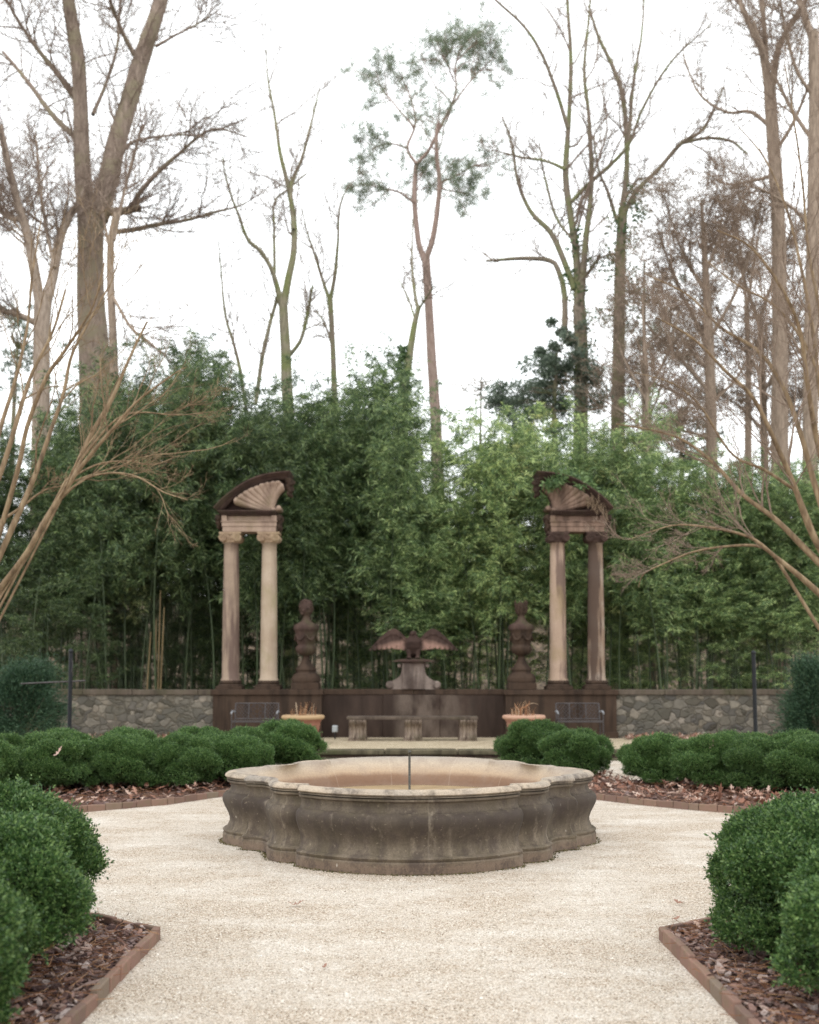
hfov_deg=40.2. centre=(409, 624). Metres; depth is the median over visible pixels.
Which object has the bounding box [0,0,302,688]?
twin trunk tree
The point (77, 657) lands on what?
bamboo
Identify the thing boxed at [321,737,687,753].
terrace
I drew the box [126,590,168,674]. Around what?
bamboo
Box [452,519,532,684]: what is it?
bamboo
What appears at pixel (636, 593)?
bamboo
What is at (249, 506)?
portico
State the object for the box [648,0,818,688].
tall trunk tree
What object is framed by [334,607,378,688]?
bamboo
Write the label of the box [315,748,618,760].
stone step
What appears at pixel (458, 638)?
bamboo
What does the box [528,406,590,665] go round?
bamboo
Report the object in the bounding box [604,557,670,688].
bamboo
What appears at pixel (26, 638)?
bamboo
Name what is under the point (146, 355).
bamboo
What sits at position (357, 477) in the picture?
bamboo
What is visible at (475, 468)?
bamboo
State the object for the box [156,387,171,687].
bamboo
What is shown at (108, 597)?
bamboo
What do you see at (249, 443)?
bamboo
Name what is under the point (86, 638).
bamboo
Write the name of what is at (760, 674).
bamboo
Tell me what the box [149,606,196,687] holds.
bamboo
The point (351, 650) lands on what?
bamboo
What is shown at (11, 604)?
bamboo
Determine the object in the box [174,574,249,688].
bamboo
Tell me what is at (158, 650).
dry bamboo
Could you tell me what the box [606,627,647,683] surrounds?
bamboo
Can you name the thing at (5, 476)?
bamboo
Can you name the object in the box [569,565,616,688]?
bamboo
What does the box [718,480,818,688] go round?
bamboo
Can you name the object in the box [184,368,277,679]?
bamboo
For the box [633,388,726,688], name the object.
holly tree
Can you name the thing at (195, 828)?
gravel court
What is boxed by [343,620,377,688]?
bamboo
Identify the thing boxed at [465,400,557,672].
bamboo
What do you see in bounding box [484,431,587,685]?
bamboo
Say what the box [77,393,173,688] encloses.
bamboo
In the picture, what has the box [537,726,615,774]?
boxwood shrub
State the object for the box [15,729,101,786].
boxwood shrub
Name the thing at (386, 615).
bamboo
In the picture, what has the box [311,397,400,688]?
bamboo
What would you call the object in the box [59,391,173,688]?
bamboo
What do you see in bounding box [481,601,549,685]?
bamboo
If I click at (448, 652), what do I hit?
bamboo
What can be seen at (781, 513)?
bamboo
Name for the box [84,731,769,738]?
leaf litter
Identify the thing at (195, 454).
bamboo
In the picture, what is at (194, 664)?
bamboo
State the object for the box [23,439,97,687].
bamboo
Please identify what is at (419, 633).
bamboo
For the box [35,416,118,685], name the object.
bamboo
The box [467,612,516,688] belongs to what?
bamboo
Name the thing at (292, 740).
boxwood shrub
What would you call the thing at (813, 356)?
crape myrtle
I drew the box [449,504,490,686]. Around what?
bamboo
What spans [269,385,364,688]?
bamboo
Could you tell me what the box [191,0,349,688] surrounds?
mossy tree
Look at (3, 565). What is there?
bamboo
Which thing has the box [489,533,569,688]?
bamboo
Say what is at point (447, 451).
bamboo
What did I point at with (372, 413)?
bamboo
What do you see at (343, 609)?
bamboo
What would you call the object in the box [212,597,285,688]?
bamboo
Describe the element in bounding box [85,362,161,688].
bamboo
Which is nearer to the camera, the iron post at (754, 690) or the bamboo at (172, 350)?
the iron post at (754, 690)
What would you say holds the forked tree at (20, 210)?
on the ground
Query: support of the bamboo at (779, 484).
on the ground
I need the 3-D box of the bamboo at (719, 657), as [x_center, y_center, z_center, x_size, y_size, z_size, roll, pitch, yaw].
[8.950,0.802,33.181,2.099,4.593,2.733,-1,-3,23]
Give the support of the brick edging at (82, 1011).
on the gravel court
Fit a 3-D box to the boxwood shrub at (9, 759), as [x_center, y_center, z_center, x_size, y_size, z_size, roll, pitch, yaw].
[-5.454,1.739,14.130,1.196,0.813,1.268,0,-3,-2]
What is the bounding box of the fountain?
[222,750,596,874]
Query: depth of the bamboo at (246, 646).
35.07 m
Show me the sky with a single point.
(474, 337)
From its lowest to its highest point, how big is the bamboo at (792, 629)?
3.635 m
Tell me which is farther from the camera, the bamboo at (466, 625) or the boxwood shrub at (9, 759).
the bamboo at (466, 625)
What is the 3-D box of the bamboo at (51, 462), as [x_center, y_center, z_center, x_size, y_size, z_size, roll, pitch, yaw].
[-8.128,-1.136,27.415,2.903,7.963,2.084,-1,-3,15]
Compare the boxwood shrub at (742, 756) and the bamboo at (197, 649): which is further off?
the bamboo at (197, 649)
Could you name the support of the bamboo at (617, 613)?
on the ground
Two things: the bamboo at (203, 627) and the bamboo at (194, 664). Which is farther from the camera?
the bamboo at (194, 664)
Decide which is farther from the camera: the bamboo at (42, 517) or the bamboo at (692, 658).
the bamboo at (692, 658)
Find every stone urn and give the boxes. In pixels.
[291,599,320,689]
[507,599,536,689]
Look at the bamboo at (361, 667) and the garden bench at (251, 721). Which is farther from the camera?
the bamboo at (361, 667)
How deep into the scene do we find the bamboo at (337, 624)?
29.99 m
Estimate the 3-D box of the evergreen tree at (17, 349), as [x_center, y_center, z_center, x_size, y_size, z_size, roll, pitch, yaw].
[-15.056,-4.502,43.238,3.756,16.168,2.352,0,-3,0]
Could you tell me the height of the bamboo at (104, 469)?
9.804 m
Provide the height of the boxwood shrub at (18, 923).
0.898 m
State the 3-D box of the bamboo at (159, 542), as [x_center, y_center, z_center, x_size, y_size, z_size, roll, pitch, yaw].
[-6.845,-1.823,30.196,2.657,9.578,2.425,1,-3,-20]
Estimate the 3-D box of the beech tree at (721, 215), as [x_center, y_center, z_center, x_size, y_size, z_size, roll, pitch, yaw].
[9.739,-6.467,37.365,7.134,19.582,7.264,-1,-3,16]
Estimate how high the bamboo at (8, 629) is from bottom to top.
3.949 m
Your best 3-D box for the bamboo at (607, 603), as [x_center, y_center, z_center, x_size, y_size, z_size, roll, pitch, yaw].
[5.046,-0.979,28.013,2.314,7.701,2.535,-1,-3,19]
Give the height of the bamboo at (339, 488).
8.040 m
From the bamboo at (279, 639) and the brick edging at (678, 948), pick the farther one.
the bamboo at (279, 639)
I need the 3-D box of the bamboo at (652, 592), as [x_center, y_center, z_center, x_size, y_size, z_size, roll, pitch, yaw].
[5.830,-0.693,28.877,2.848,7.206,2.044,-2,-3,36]
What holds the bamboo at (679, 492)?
on the ground
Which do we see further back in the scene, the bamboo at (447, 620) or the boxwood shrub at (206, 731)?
the bamboo at (447, 620)
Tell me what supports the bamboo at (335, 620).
on the ground
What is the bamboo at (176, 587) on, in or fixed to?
on the ground
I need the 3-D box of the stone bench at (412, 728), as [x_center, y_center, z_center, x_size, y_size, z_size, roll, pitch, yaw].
[0.060,2.232,24.067,2.800,0.520,0.557,0,-3,0]
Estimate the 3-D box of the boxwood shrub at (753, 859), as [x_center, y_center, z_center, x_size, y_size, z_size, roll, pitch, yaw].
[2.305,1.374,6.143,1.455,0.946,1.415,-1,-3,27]
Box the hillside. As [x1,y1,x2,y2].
[1,597,801,688]
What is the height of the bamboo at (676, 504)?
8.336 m
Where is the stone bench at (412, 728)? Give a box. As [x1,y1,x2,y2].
[347,716,477,740]
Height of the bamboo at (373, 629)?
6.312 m
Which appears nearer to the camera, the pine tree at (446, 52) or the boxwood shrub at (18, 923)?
the boxwood shrub at (18, 923)
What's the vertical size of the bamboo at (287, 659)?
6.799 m
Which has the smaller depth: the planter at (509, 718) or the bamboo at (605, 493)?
the planter at (509, 718)
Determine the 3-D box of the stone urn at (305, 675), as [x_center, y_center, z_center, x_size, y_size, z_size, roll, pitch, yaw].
[-2.328,0.441,25.205,0.653,2.038,0.649,0,-3,0]
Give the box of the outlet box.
[332,725,337,738]
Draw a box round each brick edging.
[57,912,160,1023]
[68,788,229,811]
[595,793,748,812]
[659,917,761,1023]
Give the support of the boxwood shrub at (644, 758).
on the soil bed at (725, 799)
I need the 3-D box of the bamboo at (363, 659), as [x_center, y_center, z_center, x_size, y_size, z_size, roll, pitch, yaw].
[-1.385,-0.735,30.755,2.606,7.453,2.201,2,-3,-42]
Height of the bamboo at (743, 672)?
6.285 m
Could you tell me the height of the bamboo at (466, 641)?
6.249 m
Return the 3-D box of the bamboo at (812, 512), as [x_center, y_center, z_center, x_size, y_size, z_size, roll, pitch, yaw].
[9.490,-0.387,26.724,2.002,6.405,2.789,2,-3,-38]
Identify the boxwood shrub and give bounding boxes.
[0,731,24,745]
[0,739,24,785]
[0,774,114,913]
[0,803,102,964]
[0,859,47,1023]
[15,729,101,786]
[22,725,94,783]
[85,732,163,787]
[93,725,156,742]
[145,731,224,785]
[167,723,224,738]
[208,733,275,779]
[222,723,276,764]
[256,717,329,764]
[491,716,568,764]
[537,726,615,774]
[613,731,686,783]
[668,729,742,787]
[703,784,818,963]
[713,728,771,739]
[717,732,792,792]
[758,733,818,789]
[766,842,818,995]
[769,728,818,741]
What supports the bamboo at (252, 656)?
on the ground
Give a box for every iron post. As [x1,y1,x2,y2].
[20,649,85,728]
[751,650,757,732]
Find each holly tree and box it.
[479,316,616,464]
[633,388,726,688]
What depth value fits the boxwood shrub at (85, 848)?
6.49 m
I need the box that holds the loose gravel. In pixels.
[83,853,733,1023]
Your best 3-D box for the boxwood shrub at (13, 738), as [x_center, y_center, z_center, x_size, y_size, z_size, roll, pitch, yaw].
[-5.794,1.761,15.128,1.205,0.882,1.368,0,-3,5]
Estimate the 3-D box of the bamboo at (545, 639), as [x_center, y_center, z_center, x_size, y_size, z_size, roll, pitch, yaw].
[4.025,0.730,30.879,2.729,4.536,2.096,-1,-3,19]
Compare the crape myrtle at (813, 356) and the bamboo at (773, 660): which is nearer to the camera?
the crape myrtle at (813, 356)
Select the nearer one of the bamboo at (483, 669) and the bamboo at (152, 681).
the bamboo at (483, 669)
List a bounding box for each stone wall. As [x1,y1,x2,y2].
[1,689,212,737]
[614,689,800,737]
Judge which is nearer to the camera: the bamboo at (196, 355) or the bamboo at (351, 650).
the bamboo at (351, 650)
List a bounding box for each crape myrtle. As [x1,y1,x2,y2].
[0,131,249,620]
[580,9,818,630]
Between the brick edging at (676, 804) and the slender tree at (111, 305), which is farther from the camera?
the slender tree at (111, 305)
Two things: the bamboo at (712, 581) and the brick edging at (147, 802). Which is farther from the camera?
the bamboo at (712, 581)
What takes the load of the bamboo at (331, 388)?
on the ground
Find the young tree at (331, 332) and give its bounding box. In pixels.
[261,161,374,688]
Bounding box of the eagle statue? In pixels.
[369,629,457,657]
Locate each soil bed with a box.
[35,776,230,805]
[588,772,818,807]
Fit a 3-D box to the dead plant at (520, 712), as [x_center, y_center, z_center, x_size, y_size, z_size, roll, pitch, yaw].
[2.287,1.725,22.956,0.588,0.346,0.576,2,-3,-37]
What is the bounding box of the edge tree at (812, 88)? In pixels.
[699,0,818,658]
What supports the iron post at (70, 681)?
on the gravel court
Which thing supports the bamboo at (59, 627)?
on the ground
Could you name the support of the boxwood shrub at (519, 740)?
on the soil bed at (725, 799)
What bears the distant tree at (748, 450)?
on the hillside
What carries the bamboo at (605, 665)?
on the ground
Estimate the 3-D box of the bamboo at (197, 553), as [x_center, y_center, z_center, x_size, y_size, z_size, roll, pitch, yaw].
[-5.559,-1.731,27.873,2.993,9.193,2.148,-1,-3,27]
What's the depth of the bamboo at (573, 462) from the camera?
27.72 m
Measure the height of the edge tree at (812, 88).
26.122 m
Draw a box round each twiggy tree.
[542,246,776,688]
[658,187,818,682]
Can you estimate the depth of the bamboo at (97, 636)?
26.06 m
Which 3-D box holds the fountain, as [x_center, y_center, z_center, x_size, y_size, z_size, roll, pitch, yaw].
[0.000,1.674,10.787,3.392,0.916,3.481,2,-3,-42]
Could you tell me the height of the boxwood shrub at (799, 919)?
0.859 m
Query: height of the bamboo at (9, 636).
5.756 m
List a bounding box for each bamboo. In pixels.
[0,388,68,621]
[0,416,32,663]
[0,420,28,673]
[0,431,27,614]
[0,441,35,677]
[0,461,49,667]
[0,486,10,620]
[0,492,91,688]
[0,495,34,614]
[0,519,54,667]
[0,601,20,655]
[0,610,25,676]
[0,612,58,668]
[2,403,105,683]
[5,567,60,667]
[6,536,82,680]
[6,557,63,664]
[9,423,128,650]
[9,447,97,688]
[12,449,104,661]
[15,403,64,591]
[18,381,77,686]
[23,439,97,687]
[24,410,109,686]
[27,574,144,688]
[28,502,120,687]
[32,425,110,688]
[33,360,143,688]
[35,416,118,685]
[40,460,108,686]
[45,407,122,688]
[46,414,130,687]
[49,577,70,663]
[49,615,73,687]
[51,391,129,687]
[57,603,107,688]
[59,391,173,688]
[67,389,137,688]
[76,354,173,688]
[76,384,145,688]
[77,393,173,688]
[77,601,141,688]
[80,469,159,688]
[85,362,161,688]
[86,376,188,683]
[89,604,145,688]
[91,465,129,688]
[93,333,182,688]
[103,601,165,688]
[104,366,220,688]
[106,330,199,688]
[109,383,235,688]
[110,380,191,688]
[114,382,196,688]
[118,596,163,688]
[121,398,212,688]
[125,378,223,688]
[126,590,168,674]
[126,593,167,688]
[130,593,158,688]
[138,515,195,688]
[139,538,212,688]
[144,326,224,686]
[146,591,164,688]
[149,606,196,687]
[151,348,221,675]
[152,329,247,685]
[153,583,215,688]
[156,335,212,625]
[156,377,208,688]
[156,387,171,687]
[158,340,254,688]
[160,325,243,688]
[161,361,259,617]
[163,592,212,688]
[166,498,259,688]
[169,396,232,687]
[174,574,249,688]
[175,565,255,688]
[179,380,282,685]
[181,485,217,676]
[183,525,254,688]
[183,533,244,686]
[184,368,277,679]
[186,376,268,616]
[193,397,302,684]
[199,405,310,688]
[209,608,259,688]
[211,409,325,657]
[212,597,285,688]
[219,378,316,633]
[220,410,318,638]
[236,411,294,674]
[239,429,338,683]
[239,534,300,688]
[239,536,289,685]
[239,584,294,686]
[240,378,325,577]
[248,389,313,598]
[251,609,311,688]
[252,388,356,678]
[255,351,362,688]
[257,438,326,673]
[259,439,354,688]
[268,400,351,607]
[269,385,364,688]
[272,425,381,688]
[280,402,368,661]
[281,386,375,688]
[292,569,367,688]
[306,371,373,688]
[309,381,356,664]
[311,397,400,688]
[313,376,406,686]
[314,418,359,667]
[316,336,413,688]
[316,406,352,688]
[318,349,408,688]
[318,616,367,688]
[321,465,402,688]
[325,391,408,688]
[330,413,422,670]
[330,476,399,688]
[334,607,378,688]
[339,431,422,688]
[340,607,370,687]
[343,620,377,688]
[346,391,455,679]
[349,605,391,688]
[350,392,428,678]
[351,586,389,688]
[355,327,437,688]
[360,421,462,677]
[366,355,442,671]
[366,541,470,688]
[366,581,413,691]
[367,524,452,658]
[368,593,410,683]
[370,356,443,624]
[371,465,468,690]
[377,403,453,688]
[377,470,430,677]
[378,479,471,658]
[387,632,451,692]
[389,507,479,688]
[395,503,453,659]
[398,504,482,677]
[402,437,511,688]
[402,516,469,687]
[413,484,498,688]
[423,521,471,678]
[424,408,534,688]
[425,601,498,688]
[428,509,478,686]
[431,649,467,688]
[432,565,497,688]
[435,462,513,688]
[437,399,533,688]
[449,401,548,688]
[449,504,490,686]
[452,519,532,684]
[452,535,471,682]
[455,417,549,688]
[461,426,538,663]
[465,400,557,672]
[467,512,526,688]
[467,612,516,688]
[469,613,509,688]
[471,426,540,688]
[476,480,542,688]
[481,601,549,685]
[483,521,546,688]
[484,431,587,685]
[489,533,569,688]
[494,408,557,688]
[494,422,586,618]
[505,428,587,683]
[510,412,609,683]
[521,428,615,645]
[525,390,630,670]
[527,599,587,688]
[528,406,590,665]
[530,441,587,685]
[553,428,613,683]
[565,431,628,678]
[567,451,625,686]
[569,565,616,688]
[570,430,696,688]
[572,427,654,685]
[572,428,650,688]
[573,598,631,688]
[578,383,683,652]
[579,448,624,678]
[584,415,683,688]
[584,428,676,688]
[585,451,629,688]
[587,536,682,688]
[590,459,674,688]
[602,428,656,677]
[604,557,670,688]
[604,576,681,688]
[605,479,645,688]
[606,469,676,688]
[606,616,654,687]
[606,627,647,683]
[607,540,704,688]
[610,460,674,688]
[612,459,723,688]
[623,456,702,688]
[635,487,743,688]
[637,503,693,687]
[638,454,693,688]
[647,449,718,678]
[650,436,716,688]
[656,543,700,688]
[659,625,708,687]
[666,474,763,688]
[668,622,706,681]
[671,445,777,688]
[674,574,783,688]
[675,436,768,688]
[679,622,743,688]
[681,458,772,688]
[683,464,757,688]
[687,455,764,688]
[687,460,759,658]
[692,498,793,688]
[696,578,747,688]
[701,550,764,688]
[704,470,793,688]
[707,550,788,688]
[710,551,781,688]
[716,460,790,688]
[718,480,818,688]
[719,464,804,688]
[729,630,793,688]
[735,501,775,688]
[736,457,817,688]
[738,590,818,688]
[740,643,771,683]
[744,465,818,681]
[745,481,818,688]
[750,472,818,688]
[751,490,803,687]
[752,532,802,682]
[754,605,798,688]
[760,459,818,659]
[765,516,818,659]
[770,454,818,653]
[777,464,818,681]
[779,520,818,658]
[781,456,818,636]
[793,482,818,595]
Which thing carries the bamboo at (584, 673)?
on the ground
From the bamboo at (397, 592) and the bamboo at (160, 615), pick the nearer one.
the bamboo at (397, 592)
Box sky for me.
[0,0,818,585]
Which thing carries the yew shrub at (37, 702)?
on the terrace
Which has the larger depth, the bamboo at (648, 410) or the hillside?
the hillside
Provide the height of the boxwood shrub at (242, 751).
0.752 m
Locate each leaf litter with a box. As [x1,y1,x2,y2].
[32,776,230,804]
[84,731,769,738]
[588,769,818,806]
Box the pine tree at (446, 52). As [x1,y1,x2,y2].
[335,0,517,688]
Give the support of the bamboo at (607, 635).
on the ground
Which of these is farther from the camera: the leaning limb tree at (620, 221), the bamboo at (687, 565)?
the leaning limb tree at (620, 221)
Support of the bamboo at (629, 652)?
on the ground
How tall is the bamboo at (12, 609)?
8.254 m
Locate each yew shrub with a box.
[0,643,79,736]
[767,646,818,736]
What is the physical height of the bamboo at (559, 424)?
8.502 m
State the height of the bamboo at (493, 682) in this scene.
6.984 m
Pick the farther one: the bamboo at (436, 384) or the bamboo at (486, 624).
the bamboo at (436, 384)
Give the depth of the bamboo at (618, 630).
36.87 m
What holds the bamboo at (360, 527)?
on the ground
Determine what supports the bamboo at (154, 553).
on the ground
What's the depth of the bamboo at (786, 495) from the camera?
28.46 m
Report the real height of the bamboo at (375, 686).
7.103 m
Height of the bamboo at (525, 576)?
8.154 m
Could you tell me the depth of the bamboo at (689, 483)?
27.73 m
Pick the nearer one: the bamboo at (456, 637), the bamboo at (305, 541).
the bamboo at (305, 541)
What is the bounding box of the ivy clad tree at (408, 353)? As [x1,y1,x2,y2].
[362,178,488,675]
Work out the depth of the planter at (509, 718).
22.63 m
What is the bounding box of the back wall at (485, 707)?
[323,689,504,737]
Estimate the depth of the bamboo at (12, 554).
28.10 m
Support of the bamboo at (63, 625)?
on the ground
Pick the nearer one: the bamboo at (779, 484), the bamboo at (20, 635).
the bamboo at (779, 484)
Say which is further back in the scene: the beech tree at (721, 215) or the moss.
the beech tree at (721, 215)
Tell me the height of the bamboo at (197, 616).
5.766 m
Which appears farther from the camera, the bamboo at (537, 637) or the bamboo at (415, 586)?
the bamboo at (537, 637)
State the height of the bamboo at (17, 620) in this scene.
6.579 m
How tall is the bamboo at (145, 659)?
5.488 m
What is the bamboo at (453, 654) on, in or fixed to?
on the ground
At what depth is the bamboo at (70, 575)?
31.20 m
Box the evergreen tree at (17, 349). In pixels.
[0,303,68,659]
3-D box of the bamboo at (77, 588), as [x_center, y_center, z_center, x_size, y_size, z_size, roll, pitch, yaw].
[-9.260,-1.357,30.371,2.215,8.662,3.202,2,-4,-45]
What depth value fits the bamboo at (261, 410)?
41.65 m
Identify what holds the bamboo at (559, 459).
on the ground
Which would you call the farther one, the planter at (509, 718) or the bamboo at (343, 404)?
the bamboo at (343, 404)
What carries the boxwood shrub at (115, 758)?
on the soil bed at (142, 793)
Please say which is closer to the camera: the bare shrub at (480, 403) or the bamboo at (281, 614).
the bamboo at (281, 614)
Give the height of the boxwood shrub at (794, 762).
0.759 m
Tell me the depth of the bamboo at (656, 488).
37.51 m
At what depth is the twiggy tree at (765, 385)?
40.24 m
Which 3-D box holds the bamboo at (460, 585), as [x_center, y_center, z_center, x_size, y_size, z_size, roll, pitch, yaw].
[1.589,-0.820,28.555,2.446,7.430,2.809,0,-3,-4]
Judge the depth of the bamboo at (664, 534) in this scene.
27.44 m
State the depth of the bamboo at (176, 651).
30.28 m
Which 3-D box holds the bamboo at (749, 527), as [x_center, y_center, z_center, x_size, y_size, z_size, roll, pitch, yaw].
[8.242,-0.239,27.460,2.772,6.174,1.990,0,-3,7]
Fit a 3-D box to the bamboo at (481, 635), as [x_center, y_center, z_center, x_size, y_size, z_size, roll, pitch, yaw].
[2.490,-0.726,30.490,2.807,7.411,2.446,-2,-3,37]
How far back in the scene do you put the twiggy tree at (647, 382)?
35.33 m
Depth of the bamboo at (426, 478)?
34.09 m
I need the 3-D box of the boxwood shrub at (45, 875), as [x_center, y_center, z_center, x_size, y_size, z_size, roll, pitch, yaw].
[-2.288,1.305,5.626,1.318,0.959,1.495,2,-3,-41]
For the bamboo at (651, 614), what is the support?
on the ground
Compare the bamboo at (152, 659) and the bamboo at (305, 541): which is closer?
the bamboo at (305, 541)
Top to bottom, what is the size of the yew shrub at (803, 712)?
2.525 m
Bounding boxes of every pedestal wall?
[211,689,323,737]
[503,689,618,737]
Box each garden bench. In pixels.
[230,703,279,729]
[555,703,604,734]
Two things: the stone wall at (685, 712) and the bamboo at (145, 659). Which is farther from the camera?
the bamboo at (145, 659)
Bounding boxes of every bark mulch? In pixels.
[0,908,157,1023]
[654,917,818,1023]
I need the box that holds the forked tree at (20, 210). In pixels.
[0,90,147,662]
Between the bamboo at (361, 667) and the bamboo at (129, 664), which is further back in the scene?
the bamboo at (361, 667)
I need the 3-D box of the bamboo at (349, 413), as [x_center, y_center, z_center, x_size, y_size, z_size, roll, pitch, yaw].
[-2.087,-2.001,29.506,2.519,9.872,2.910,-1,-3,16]
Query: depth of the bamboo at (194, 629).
38.28 m
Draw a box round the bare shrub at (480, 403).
[447,373,502,688]
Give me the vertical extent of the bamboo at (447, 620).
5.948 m
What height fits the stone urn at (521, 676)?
2.028 m
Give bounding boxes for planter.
[281,714,324,731]
[502,714,545,727]
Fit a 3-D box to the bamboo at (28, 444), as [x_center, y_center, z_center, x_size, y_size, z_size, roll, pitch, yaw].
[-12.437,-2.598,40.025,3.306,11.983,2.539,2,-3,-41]
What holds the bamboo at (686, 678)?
on the ground
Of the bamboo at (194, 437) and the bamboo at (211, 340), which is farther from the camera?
the bamboo at (211, 340)
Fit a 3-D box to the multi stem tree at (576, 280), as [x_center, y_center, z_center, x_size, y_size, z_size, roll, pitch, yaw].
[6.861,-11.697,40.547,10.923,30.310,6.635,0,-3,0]
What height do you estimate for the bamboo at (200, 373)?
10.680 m
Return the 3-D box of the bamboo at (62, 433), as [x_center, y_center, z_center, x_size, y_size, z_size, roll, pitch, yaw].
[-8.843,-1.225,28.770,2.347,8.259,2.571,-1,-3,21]
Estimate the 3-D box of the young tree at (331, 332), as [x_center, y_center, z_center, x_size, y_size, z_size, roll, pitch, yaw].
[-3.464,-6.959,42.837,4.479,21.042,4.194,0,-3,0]
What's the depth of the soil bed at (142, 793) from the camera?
14.71 m
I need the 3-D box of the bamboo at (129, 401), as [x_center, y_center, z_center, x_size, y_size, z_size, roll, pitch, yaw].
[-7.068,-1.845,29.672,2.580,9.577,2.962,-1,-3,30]
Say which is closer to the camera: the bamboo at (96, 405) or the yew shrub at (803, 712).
the yew shrub at (803, 712)
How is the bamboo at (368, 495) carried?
on the ground
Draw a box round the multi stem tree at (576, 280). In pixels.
[448,0,761,688]
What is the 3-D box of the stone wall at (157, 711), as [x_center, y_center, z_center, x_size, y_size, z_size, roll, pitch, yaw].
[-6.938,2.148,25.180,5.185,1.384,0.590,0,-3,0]
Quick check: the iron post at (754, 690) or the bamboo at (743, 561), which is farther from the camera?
the bamboo at (743, 561)
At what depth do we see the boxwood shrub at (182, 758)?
14.93 m
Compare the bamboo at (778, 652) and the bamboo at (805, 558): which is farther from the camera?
the bamboo at (778, 652)
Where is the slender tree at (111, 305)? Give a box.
[44,72,213,688]
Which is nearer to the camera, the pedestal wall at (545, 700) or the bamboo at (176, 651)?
the pedestal wall at (545, 700)
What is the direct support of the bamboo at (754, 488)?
on the ground
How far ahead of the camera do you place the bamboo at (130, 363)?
30.83 m
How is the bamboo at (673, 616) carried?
on the ground
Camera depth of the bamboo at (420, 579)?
29.47 m
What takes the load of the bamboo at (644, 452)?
on the ground
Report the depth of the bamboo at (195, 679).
35.85 m
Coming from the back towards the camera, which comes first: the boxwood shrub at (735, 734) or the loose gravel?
the boxwood shrub at (735, 734)
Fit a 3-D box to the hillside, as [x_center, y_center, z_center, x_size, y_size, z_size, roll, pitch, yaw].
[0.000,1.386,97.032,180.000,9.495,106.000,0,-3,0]
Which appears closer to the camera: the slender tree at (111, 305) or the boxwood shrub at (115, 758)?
the boxwood shrub at (115, 758)
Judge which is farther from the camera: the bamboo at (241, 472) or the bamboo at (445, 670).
the bamboo at (445, 670)
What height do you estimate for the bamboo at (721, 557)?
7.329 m
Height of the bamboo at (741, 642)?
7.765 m
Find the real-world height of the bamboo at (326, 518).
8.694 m
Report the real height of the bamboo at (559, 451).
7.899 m
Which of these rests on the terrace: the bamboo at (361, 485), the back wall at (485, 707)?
the back wall at (485, 707)
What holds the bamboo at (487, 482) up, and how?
on the ground
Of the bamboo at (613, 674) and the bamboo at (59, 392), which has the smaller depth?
the bamboo at (613, 674)
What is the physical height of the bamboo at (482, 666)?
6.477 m
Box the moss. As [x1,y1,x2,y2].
[218,837,601,876]
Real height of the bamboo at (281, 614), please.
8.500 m
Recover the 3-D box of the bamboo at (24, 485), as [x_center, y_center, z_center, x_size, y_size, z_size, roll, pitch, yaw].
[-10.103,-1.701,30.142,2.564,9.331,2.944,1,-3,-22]
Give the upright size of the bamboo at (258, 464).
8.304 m
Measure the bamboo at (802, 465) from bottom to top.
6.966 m
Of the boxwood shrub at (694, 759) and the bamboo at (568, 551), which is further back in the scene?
the bamboo at (568, 551)
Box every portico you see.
[213,470,295,688]
[531,470,613,689]
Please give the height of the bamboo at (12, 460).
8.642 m
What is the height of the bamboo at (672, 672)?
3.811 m
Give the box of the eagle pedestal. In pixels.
[386,658,440,688]
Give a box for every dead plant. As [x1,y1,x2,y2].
[290,702,315,715]
[511,701,535,715]
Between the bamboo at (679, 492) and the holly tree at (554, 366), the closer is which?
the bamboo at (679, 492)
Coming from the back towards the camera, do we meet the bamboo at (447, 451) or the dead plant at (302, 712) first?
the bamboo at (447, 451)
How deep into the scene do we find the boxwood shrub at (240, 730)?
16.84 m
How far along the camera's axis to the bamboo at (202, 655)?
35.01 m
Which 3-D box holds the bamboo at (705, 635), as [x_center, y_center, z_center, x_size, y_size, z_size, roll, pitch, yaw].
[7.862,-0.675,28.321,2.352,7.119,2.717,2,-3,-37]
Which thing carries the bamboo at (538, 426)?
on the ground
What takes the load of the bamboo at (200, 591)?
on the ground
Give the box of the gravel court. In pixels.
[82,761,737,1023]
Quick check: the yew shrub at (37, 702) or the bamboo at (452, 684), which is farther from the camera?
the bamboo at (452, 684)
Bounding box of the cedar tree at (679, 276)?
[599,250,692,688]
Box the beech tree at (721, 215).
[587,145,799,688]
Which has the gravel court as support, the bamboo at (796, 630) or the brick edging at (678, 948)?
the brick edging at (678, 948)
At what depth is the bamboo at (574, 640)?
32.70 m
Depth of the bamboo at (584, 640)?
31.78 m
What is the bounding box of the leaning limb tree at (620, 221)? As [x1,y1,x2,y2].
[569,0,768,688]
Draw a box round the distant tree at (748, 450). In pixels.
[709,201,789,686]
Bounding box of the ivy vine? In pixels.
[539,468,607,520]
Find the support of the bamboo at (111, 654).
on the ground
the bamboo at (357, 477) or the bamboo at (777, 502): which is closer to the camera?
the bamboo at (777, 502)
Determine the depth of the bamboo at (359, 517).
28.28 m

